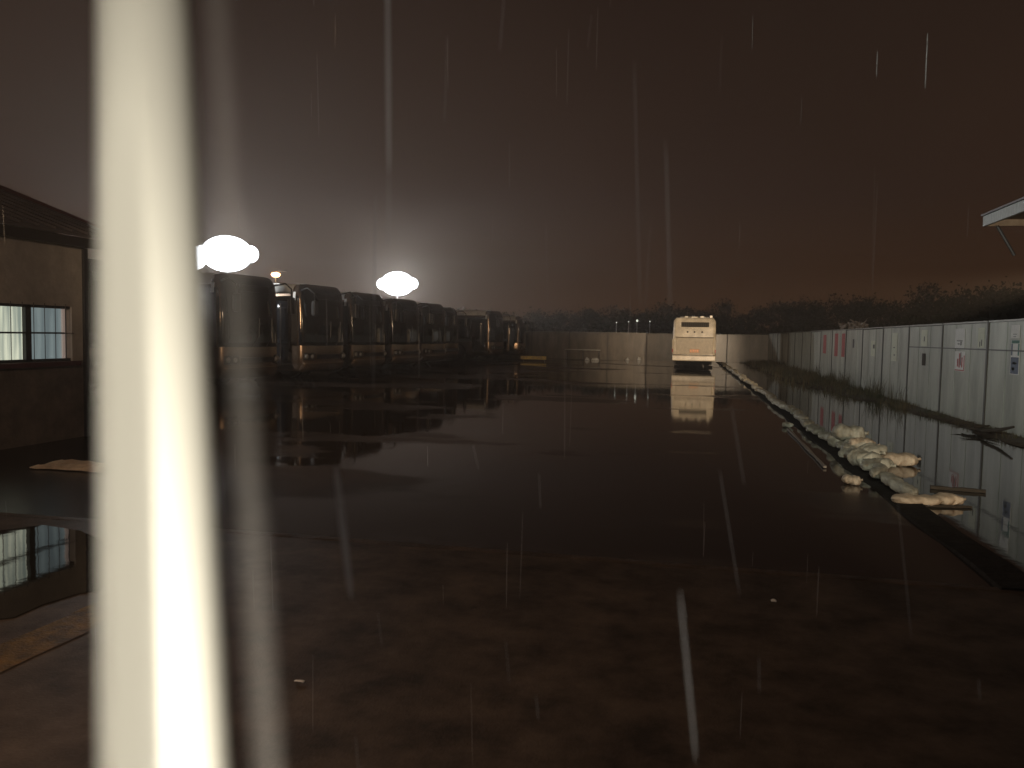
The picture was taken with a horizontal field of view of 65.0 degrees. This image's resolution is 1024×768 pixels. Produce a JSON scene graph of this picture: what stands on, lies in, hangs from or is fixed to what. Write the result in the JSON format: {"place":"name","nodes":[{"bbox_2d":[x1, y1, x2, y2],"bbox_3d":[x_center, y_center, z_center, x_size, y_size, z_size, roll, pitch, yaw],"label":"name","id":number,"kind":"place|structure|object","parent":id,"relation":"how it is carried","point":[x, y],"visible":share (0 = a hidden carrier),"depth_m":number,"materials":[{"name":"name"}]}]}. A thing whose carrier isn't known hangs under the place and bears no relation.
{"place":"outdoors","nodes":[
{"label":"outdoors","id":0,"kind":"place"},
{"bbox_2d":[29,459,96,471],"bbox_3d":[-5.109,0.958,9.561,1.289,0.094,0.396,2,4,12],"label":"crumpled sheet","id":1,"kind":"object","parent":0,"point":[79,465],"visible":0.7,"depth_m":9.48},
{"bbox_2d":[0,357,993,586],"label":"yard","id":2,"kind":"structure","parent":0,"point":[715,464],"depth_m":9.94,"materials":[{"name":"black asphalt"}]},
{"bbox_2d":[0,185,95,449],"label":"outbuilding","id":3,"kind":"structure","parent":2,"relation":"on","point":[44,357],"depth_m":11.71,"materials":[{"name":"brown"}]},
{"bbox_2d":[0,303,70,362],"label":"window","id":4,"kind":"structure","parent":3,"relation":"in","point":[41,336],"depth_m":11.51,"materials":[{"name":"grey"}]},
{"bbox_2d":[88,258,96,391],"bbox_3d":[-13.981,-1.516,20.880,10.900,3.540,2.600,2,4,22],"label":"coach","id":5,"kind":"object","parent":2,"relation":"on","point":[92,321],"visible":0.05,"depth_m":18.33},
{"bbox_2d":[204,235,258,272],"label":"floodlight mast","id":6,"kind":"object","parent":2,"relation":"on","point":[226,253],"visible":0.81,"depth_m":40.89,"materials":[{"name":"metal"}]},
{"bbox_2d":[205,273,294,383],"bbox_3d":[-12.083,-1.731,24.977,10.900,3.540,2.600,2,4,21],"label":"coach","id":7,"kind":"object","parent":2,"relation":"on","point":[242,319],"visible":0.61,"depth_m":22.60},
{"bbox_2d":[206,293,211,375],"bbox_3d":[-8.745,-1.385,22.381,0.860,2.281,0.121,2,4,21],"label":"door","id":8,"kind":"structure","parent":7,"relation":"in","point":[206,293],"depth_m":22.15,"materials":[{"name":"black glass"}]},
{"bbox_2d":[238,283,358,379],"bbox_3d":[-11.016,-1.991,29.587,10.900,3.540,2.600,2,4,22],"label":"coach","id":9,"kind":"object","parent":2,"relation":"on","point":[310,334],"visible":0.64,"depth_m":26.93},
{"bbox_2d":[276,301,292,368],"bbox_3d":[-7.725,-1.642,26.934,0.860,2.281,0.121,2,4,22],"label":"door","id":10,"kind":"structure","parent":9,"relation":"in","point":[283,318],"depth_m":26.84,"materials":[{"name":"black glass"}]},
{"bbox_2d":[302,292,397,374],"bbox_3d":[-10.175,-2.208,33.696,10.900,3.505,2.600,2,4,22],"label":"coach","id":11,"kind":"object","parent":2,"relation":"on","point":[364,339],"visible":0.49,"depth_m":31.25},
{"bbox_2d":[348,298,430,369],"bbox_3d":[-9.254,-2.431,37.942,10.900,3.469,2.600,2,4,22],"label":"coach","id":12,"kind":"object","parent":2,"relation":"on","point":[402,339],"visible":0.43,"depth_m":35.45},
{"bbox_2d":[385,302,455,366],"bbox_3d":[-8.419,-2.678,42.256,10.900,3.469,2.600,2,4,22],"label":"coach","id":13,"kind":"object","parent":2,"relation":"on","point":[432,340],"visible":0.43,"depth_m":39.89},
{"bbox_2d":[418,307,467,362],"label":"coach","id":14,"kind":"object","parent":2,"relation":"on","point":[451,346],"visible":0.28,"depth_m":44.93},
{"bbox_2d":[452,309,510,359],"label":"coach","id":15,"kind":"object","parent":2,"relation":"on","point":[482,333],"visible":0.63,"depth_m":52.70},
{"bbox_2d":[458,319,470,338],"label":"side window","id":16,"kind":"structure","parent":15,"relation":"in","point":[463,332],"depth_m":52.86,"materials":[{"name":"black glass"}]},
{"bbox_2d":[472,319,484,353],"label":"door","id":17,"kind":"structure","parent":15,"relation":"in","point":[477,324],"depth_m":52.56,"materials":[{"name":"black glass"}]},
{"bbox_2d":[480,316,530,358],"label":"coach","id":18,"kind":"object","parent":2,"relation":"on","point":[514,342],"visible":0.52,"depth_m":56.79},
{"bbox_2d":[503,323,514,353],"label":"door","id":19,"kind":"structure","parent":18,"relation":"in","point":[508,343],"depth_m":56.77,"materials":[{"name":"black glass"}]},
{"bbox_2d":[521,356,545,361],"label":"barrier","id":20,"kind":"object","parent":2,"relation":"on","point":[543,358],"visible":1,"depth_m":52.36,"materials":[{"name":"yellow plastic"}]},
{"bbox_2d":[566,349,599,358],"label":"guard rail","id":21,"kind":"object","parent":2,"relation":"on","point":[580,349],"visible":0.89,"depth_m":59.81,"materials":[{"name":"grey metal"}]},
{"bbox_2d":[782,422,793,427],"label":"sandbag","id":22,"kind":"object","parent":2,"relation":"on","point":[787,424],"visible":1,"depth_m":15.45,"materials":[{"name":"beige fabric"}]},
{"bbox_2d":[787,428,826,467],"bbox_3d":[4.647,0.963,12.822,0.052,0.032,4.605,2,4,13],"label":"plank","id":23,"kind":"object","parent":2,"relation":"on","point":[807,448],"visible":1,"depth_m":12.24,"materials":[{"name":"wood"}]},
{"bbox_2d":[841,474,862,485],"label":"sandbag","id":24,"kind":"object","parent":2,"relation":"on","point":[851,480],"visible":1,"depth_m":9.40,"materials":[{"name":"beige fabric"}]},
{"bbox_2d":[716,362,1023,589],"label":"kerb","id":25,"kind":"structure","parent":2,"relation":"on","point":[993,569],"depth_m":7.11,"materials":[{"name":"grey concrete"}]},
{"bbox_2d":[773,400,784,405],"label":"sandbag","id":26,"kind":"object","parent":25,"relation":"on","point":[775,402],"visible":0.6,"depth_m":19.91,"materials":[{"name":"beige fabric"}]},
{"bbox_2d":[777,404,794,409],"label":"sandbag","id":27,"kind":"object","parent":25,"relation":"on","point":[781,406],"visible":0.54,"depth_m":18.94,"materials":[{"name":"beige fabric"}]},
{"bbox_2d":[785,405,794,411],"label":"sandbag","id":28,"kind":"object","parent":25,"relation":"on","point":[788,408],"visible":0.77,"depth_m":18.18,"materials":[{"name":"beige fabric"}]},
{"bbox_2d":[790,408,799,414],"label":"sandbag","id":29,"kind":"object","parent":25,"relation":"on","point":[792,410],"visible":0.6,"depth_m":17.59,"materials":[{"name":"beige fabric"}]},
{"bbox_2d":[793,410,802,416],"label":"sandbag","id":30,"kind":"object","parent":25,"relation":"on","point":[798,412],"visible":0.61,"depth_m":17.06,"materials":[{"name":"beige fabric"}]},
{"bbox_2d":[797,414,808,420],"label":"sandbag","id":31,"kind":"object","parent":25,"relation":"on","point":[800,417],"visible":0.66,"depth_m":15.97,"materials":[{"name":"beige fabric"}]},
{"bbox_2d":[802,419,814,427],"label":"sandbag","id":32,"kind":"object","parent":25,"relation":"on","point":[806,422],"visible":0.68,"depth_m":14.92,"materials":[{"name":"beige fabric"}]},
{"bbox_2d":[806,424,819,431],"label":"sandbag","id":33,"kind":"object","parent":25,"relation":"on","point":[809,427],"visible":0.68,"depth_m":14.33,"materials":[{"name":"beige fabric"}]},
{"bbox_2d":[811,426,824,434],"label":"sandbag","id":34,"kind":"object","parent":25,"relation":"on","point":[816,430],"visible":0.86,"depth_m":13.82,"materials":[{"name":"beige fabric"}]},
{"bbox_2d":[818,432,829,439],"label":"sandbag","id":35,"kind":"object","parent":25,"relation":"on","point":[820,434],"visible":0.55,"depth_m":13.39,"materials":[{"name":"beige fabric"}]},
{"bbox_2d":[827,433,840,446],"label":"sandbag","id":36,"kind":"object","parent":25,"relation":"on","point":[831,440],"visible":0.26,"depth_m":12.56,"materials":[{"name":"beige fabric"}]},
{"bbox_2d":[835,441,843,448],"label":"sandbag","id":37,"kind":"object","parent":25,"relation":"on","point":[838,444],"visible":0.45,"depth_m":12.20,"materials":[{"name":"beige fabric"}]},
{"bbox_2d":[831,423,868,440],"bbox_3d":[5.193,0.749,12.402,0.522,0.270,0.397,4,4,37],"label":"sandbag","id":38,"kind":"object","parent":37,"relation":"on","point":[841,431],"visible":0.85,"depth_m":12.28,"materials":[{"name":"beige fabric"}]},
{"bbox_2d":[838,448,848,457],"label":"sandbag","id":39,"kind":"object","parent":25,"relation":"on","point":[841,452],"visible":0.41,"depth_m":11.47,"materials":[{"name":"beige fabric"}]},
{"bbox_2d":[840,441,854,448],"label":"sandbag","id":40,"kind":"object","parent":25,"relation":"on","point":[845,445],"visible":0.35,"depth_m":11.67,"materials":[{"name":"beige fabric"}]},
{"bbox_2d":[848,437,879,447],"bbox_3d":[5.102,0.878,11.665,0.365,0.198,0.376,-1,4,-30],"label":"sandbag","id":41,"kind":"object","parent":40,"relation":"on","point":[856,442],"visible":0.51,"depth_m":11.61,"materials":[{"name":"beige fabric"}]},
{"bbox_2d":[844,448,856,455],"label":"sandbag","id":42,"kind":"object","parent":25,"relation":"on","point":[848,451],"visible":0.29,"depth_m":11.20,"materials":[{"name":"beige fabric"}]},
{"bbox_2d":[846,448,881,466],"bbox_3d":[4.686,0.994,10.694,0.367,0.249,0.482,0,4,-16],"label":"sandbag","id":43,"kind":"object","parent":25,"relation":"on","point":[856,457],"visible":0.59,"depth_m":10.61,"materials":[{"name":"beige fabric"}]},
{"bbox_2d":[860,458,880,470],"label":"sandbag","id":44,"kind":"object","parent":25,"relation":"on","point":[867,464],"visible":0.72,"depth_m":10.09,"materials":[{"name":"beige fabric"}]},
{"bbox_2d":[869,463,887,478],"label":"sandbag","id":45,"kind":"object","parent":25,"relation":"on","point":[876,470],"visible":0.84,"depth_m":9.56,"materials":[{"name":"beige fabric"}]},
{"bbox_2d":[874,458,895,469],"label":"sandbag","id":46,"kind":"object","parent":25,"relation":"on","point":[888,463],"visible":0.38,"depth_m":10.36,"materials":[{"name":"beige fabric"}]},
{"bbox_2d":[879,472,903,485],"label":"sandbag","id":47,"kind":"object","parent":25,"relation":"on","point":[884,477],"visible":0.72,"depth_m":9.18,"materials":[{"name":"beige fabric"}]},
{"bbox_2d":[887,479,917,494],"bbox_3d":[4.243,1.118,8.771,0.168,0.121,0.801,1,3,6],"label":"sandbag","id":48,"kind":"object","parent":25,"relation":"on","point":[898,486],"visible":0.89,"depth_m":8.63,"materials":[{"name":"beige fabric"}]},
{"bbox_2d":[891,493,942,505],"bbox_3d":[4.239,1.203,8.366,0.581,0.117,0.293,1,3,4],"label":"sandbag","id":49,"kind":"object","parent":25,"relation":"on","point":[924,499],"visible":0.91,"depth_m":8.26,"materials":[{"name":"beige fabric"}]},
{"bbox_2d":[0,516,1023,767],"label":"apron","id":50,"kind":"object","parent":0,"point":[398,656],"visible":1,"depth_m":4.06,"materials":[{"name":"concrete"}]},
{"bbox_2d":[0,525,97,618],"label":"puddle","id":51,"kind":"object","parent":50,"relation":"on","point":[41,564],"visible":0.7,"depth_m":5.62,"materials":[{"name":"liquid"}]},
{"bbox_2d":[0,602,97,672],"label":"painted line","id":52,"kind":"object","parent":50,"relation":"on","point":[33,643],"visible":0.53,"depth_m":4.34,"materials":[{"name":"paint"}]},
{"bbox_2d":[95,0,230,767],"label":"metal pole","id":53,"kind":"object","parent":50,"relation":"on","point":[162,693],"visible":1,"depth_m":0.19,"materials":[{"name":"white metal"}]},
{"bbox_2d":[0,512,1023,593],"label":"concrete joint","id":54,"kind":"object","parent":50,"relation":"on","point":[761,571],"visible":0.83,"depth_m":6.05,"materials":[{"name":"black concrete"}]},
{"bbox_2d":[0,0,1023,332],"label":"sky","id":55,"kind":"structure","parent":0,"point":[509,156],"materials":[{"name":"brown"}]},
{"bbox_2d":[672,315,715,366],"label":"coach","id":56,"kind":"object","parent":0,"point":[694,340],"visible":1,"depth_m":45.23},
{"bbox_2d":[681,322,708,326],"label":"display window","id":57,"kind":"structure","parent":56,"relation":"in","point":[683,324],"depth_m":45.21,"materials":[{"name":"black"}]},
{"bbox_2d":[724,362,1023,571],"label":"flood water","id":58,"kind":"structure","parent":0,"point":[992,519],"depth_m":11.95,"materials":[{"name":"brown liquid"}]},
{"bbox_2d":[882,452,920,465],"bbox_3d":[5.346,1.030,11.079,0.472,0.174,0.442,4,4,39],"label":"sandbag","id":59,"kind":"object","parent":58,"relation":"on","point":[904,459],"visible":0.82,"depth_m":10.90,"materials":[{"name":"beige fabric"}]},
{"bbox_2d":[858,442,887,456],"bbox_3d":[5.030,0.934,11.186,0.343,0.205,0.419,-15,9,-19],"label":"sandbag","id":60,"kind":"object","parent":59,"relation":"on","point":[881,450],"visible":0.56,"depth_m":11.10,"materials":[{"name":"beige fabric"}]},
{"bbox_2d":[925,505,972,507],"bbox_3d":[4.330,1.250,8.236,0.755,0.022,0.052,1,3,1],"label":"plank","id":61,"kind":"object","parent":58,"relation":"on","point":[952,506],"visible":0.78,"depth_m":8.22,"materials":[{"name":"brown wood"}]},
{"bbox_2d":[932,492,965,504],"bbox_3d":[4.593,1.204,8.416,0.338,0.120,0.265,1,3,1],"label":"sandbag","id":62,"kind":"object","parent":58,"relation":"on","point":[950,499],"visible":0.82,"depth_m":8.32,"materials":[{"name":"beige fabric"}]},
{"bbox_2d":[930,485,985,492],"bbox_3d":[5.087,1.199,9.173,0.559,0.038,0.074,2,4,22],"label":"plank","id":63,"kind":"object","parent":58,"relation":"on","point":[963,489],"visible":1,"depth_m":9.15,"materials":[{"name":"brown wood"}]},
{"bbox_2d":[746,362,1023,446],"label":"earth bank","id":64,"kind":"structure","parent":0,"point":[1018,441],"depth_m":19.06,"materials":[{"name":"brown soil"}]},
{"bbox_2d":[743,358,1023,439],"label":"weeds","id":65,"kind":"object","parent":64,"relation":"on","point":[792,372],"visible":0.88,"depth_m":28.47,"materials":[{"name":"brown plant"}]},
{"bbox_2d":[952,421,998,434],"bbox_3d":[8.812,0.824,15.217,0.717,0.105,1.825,1,3,7],"label":"twig heap","id":66,"kind":"object","parent":64,"relation":"on","point":[978,428],"visible":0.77,"depth_m":15.22,"materials":[{"name":"brown wood"}]},
{"bbox_2d":[981,426,1014,431],"bbox_3d":[8.569,0.797,14.155,0.085,0.219,0.882,1,3,-2],"label":"stick","id":67,"kind":"object","parent":66,"relation":"on","point":[997,429],"visible":1,"depth_m":14.14,"materials":[{"name":"brown wood"}]},
{"label":"ground","id":68,"kind":"structure","parent":0,"visible":0},
{"bbox_2d":[271,270,286,282],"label":"street lamp","id":69,"kind":"object","parent":68,"relation":"on","point":[275,274],"visible":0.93,"depth_m":109.63,"materials":[{"name":"metal"}]},
{"bbox_2d":[377,271,417,298],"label":"floodlight mast","id":70,"kind":"object","parent":68,"relation":"on","point":[397,283],"visible":0.96,"depth_m":83.85,"materials":[{"name":"metal"}]},
{"bbox_2d":[478,331,768,362],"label":"boundary wall","id":71,"kind":"structure","parent":68,"relation":"on","point":[733,348],"depth_m":59.55,"materials":[{"name":"grey concrete"}]},
{"bbox_2d":[456,276,1023,335],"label":"woodland","id":72,"kind":"object","parent":68,"relation":"on","point":[993,303],"visible":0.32,"depth_m":74.38,"materials":[{"name":"black plant"}]},
{"bbox_2d":[525,310,1019,335],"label":"scrub","id":73,"kind":"object","parent":68,"relation":"on","point":[981,316],"visible":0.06,"depth_m":56.31,"materials":[{"name":"black plant"}]},
{"bbox_2d":[768,318,1023,436],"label":"boundary wall","id":74,"kind":"structure","parent":68,"relation":"on","point":[985,387],"depth_m":19.07,"materials":[{"name":"grey"}]},
{"bbox_2d":[823,335,825,353],"bbox_3d":[13.280,-1.693,34.133,0.004,0.783,0.718,2,4,12],"label":"painted strip","id":75,"kind":"object","parent":74,"relation":"attached to","point":[824,344],"visible":1,"depth_m":34.15,"materials":[{"name":"red paint"}]},
{"bbox_2d":[834,333,837,355],"bbox_3d":[12.709,-1.534,31.501,0.004,0.889,0.688,2,4,12],"label":"painted strip","id":76,"kind":"object","parent":74,"relation":"attached to","point":[836,345],"visible":1,"depth_m":31.46,"materials":[{"name":"red paint"}]},
{"bbox_2d":[841,333,844,356],"bbox_3d":[12.402,-1.452,30.087,0.004,0.876,0.600,2,4,12],"label":"painted strip","id":77,"kind":"object","parent":74,"relation":"attached to","point":[843,345],"visible":1,"depth_m":30.06,"materials":[{"name":"red paint"}]},
{"bbox_2d":[838,318,868,328],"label":"dead branches","id":78,"kind":"object","parent":74,"relation":"on","point":[857,324],"visible":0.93,"depth_m":28.11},
{"bbox_2d":[870,341,874,355],"bbox_3d":[11.356,-1.119,25.286,0.007,0.491,0.591,2,4,12],"label":"poster","id":79,"kind":"object","parent":74,"relation":"attached to","point":[872,348],"visible":1,"depth_m":25.31,"materials":[{"name":"paper"}]},
{"bbox_2d":[891,333,897,360],"bbox_3d":[10.793,-1.045,22.684,0.007,0.801,0.594,2,4,12],"label":"poster","id":80,"kind":"object","parent":74,"relation":"attached to","point":[894,347],"visible":1,"depth_m":22.67,"materials":[{"name":"paper"}]},
{"bbox_2d":[922,353,925,365],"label":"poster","id":81,"kind":"object","parent":74,"relation":"attached to","point":[923,358],"visible":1,"depth_m":19.85,"materials":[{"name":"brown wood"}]},
{"bbox_2d":[921,330,927,345],"bbox_3d":[10.188,-1.134,19.864,0.007,0.404,0.517,2,4,12],"label":"poster","id":82,"kind":"object","parent":74,"relation":"on","point":[924,333],"visible":1,"depth_m":19.85,"materials":[{"name":"paper"}]},
{"bbox_2d":[954,351,964,371],"bbox_3d":[9.601,-0.489,17.231,0.007,0.425,0.639,2,4,12],"label":"poster","id":83,"kind":"object","parent":74,"relation":"attached to","point":[959,360],"visible":1,"depth_m":17.22,"materials":[{"name":"paper"}]},
{"bbox_2d":[955,328,964,347],"bbox_3d":[9.623,-0.978,17.263,0.007,0.427,0.620,2,4,12],"label":"poster","id":84,"kind":"object","parent":74,"relation":"on","point":[959,338],"visible":1,"depth_m":17.24,"materials":[{"name":"paper"}]},
{"bbox_2d":[977,328,984,347],"bbox_3d":[9.354,-0.922,16.024,0.007,0.396,0.356,2,4,12],"label":"poster","id":85,"kind":"object","parent":74,"relation":"attached to","point":[981,334],"visible":1,"depth_m":16.01,"materials":[{"name":"paper"}]},
{"bbox_2d":[1010,340,1020,374],"bbox_3d":[8.979,-0.477,14.346,0.007,0.620,0.396,2,4,12],"label":"poster","id":86,"kind":"object","parent":74,"relation":"attached to","point":[1014,361],"visible":1,"depth_m":14.34,"materials":[{"name":"paper"}]},
{"bbox_2d":[1011,325,1019,337],"bbox_3d":[8.995,-0.934,14.357,0.007,0.241,0.381,2,4,12],"label":"poster","id":87,"kind":"object","parent":74,"relation":"attached to","point":[1015,331],"visible":1,"depth_m":14.35,"materials":[{"name":"paper"}]},
{"bbox_2d":[981,197,1023,255],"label":"canopy building","id":88,"kind":"structure","parent":68,"relation":"on","point":[1011,213],"depth_m":12.48,"materials":[{"name":"grey metal"}]}
]}

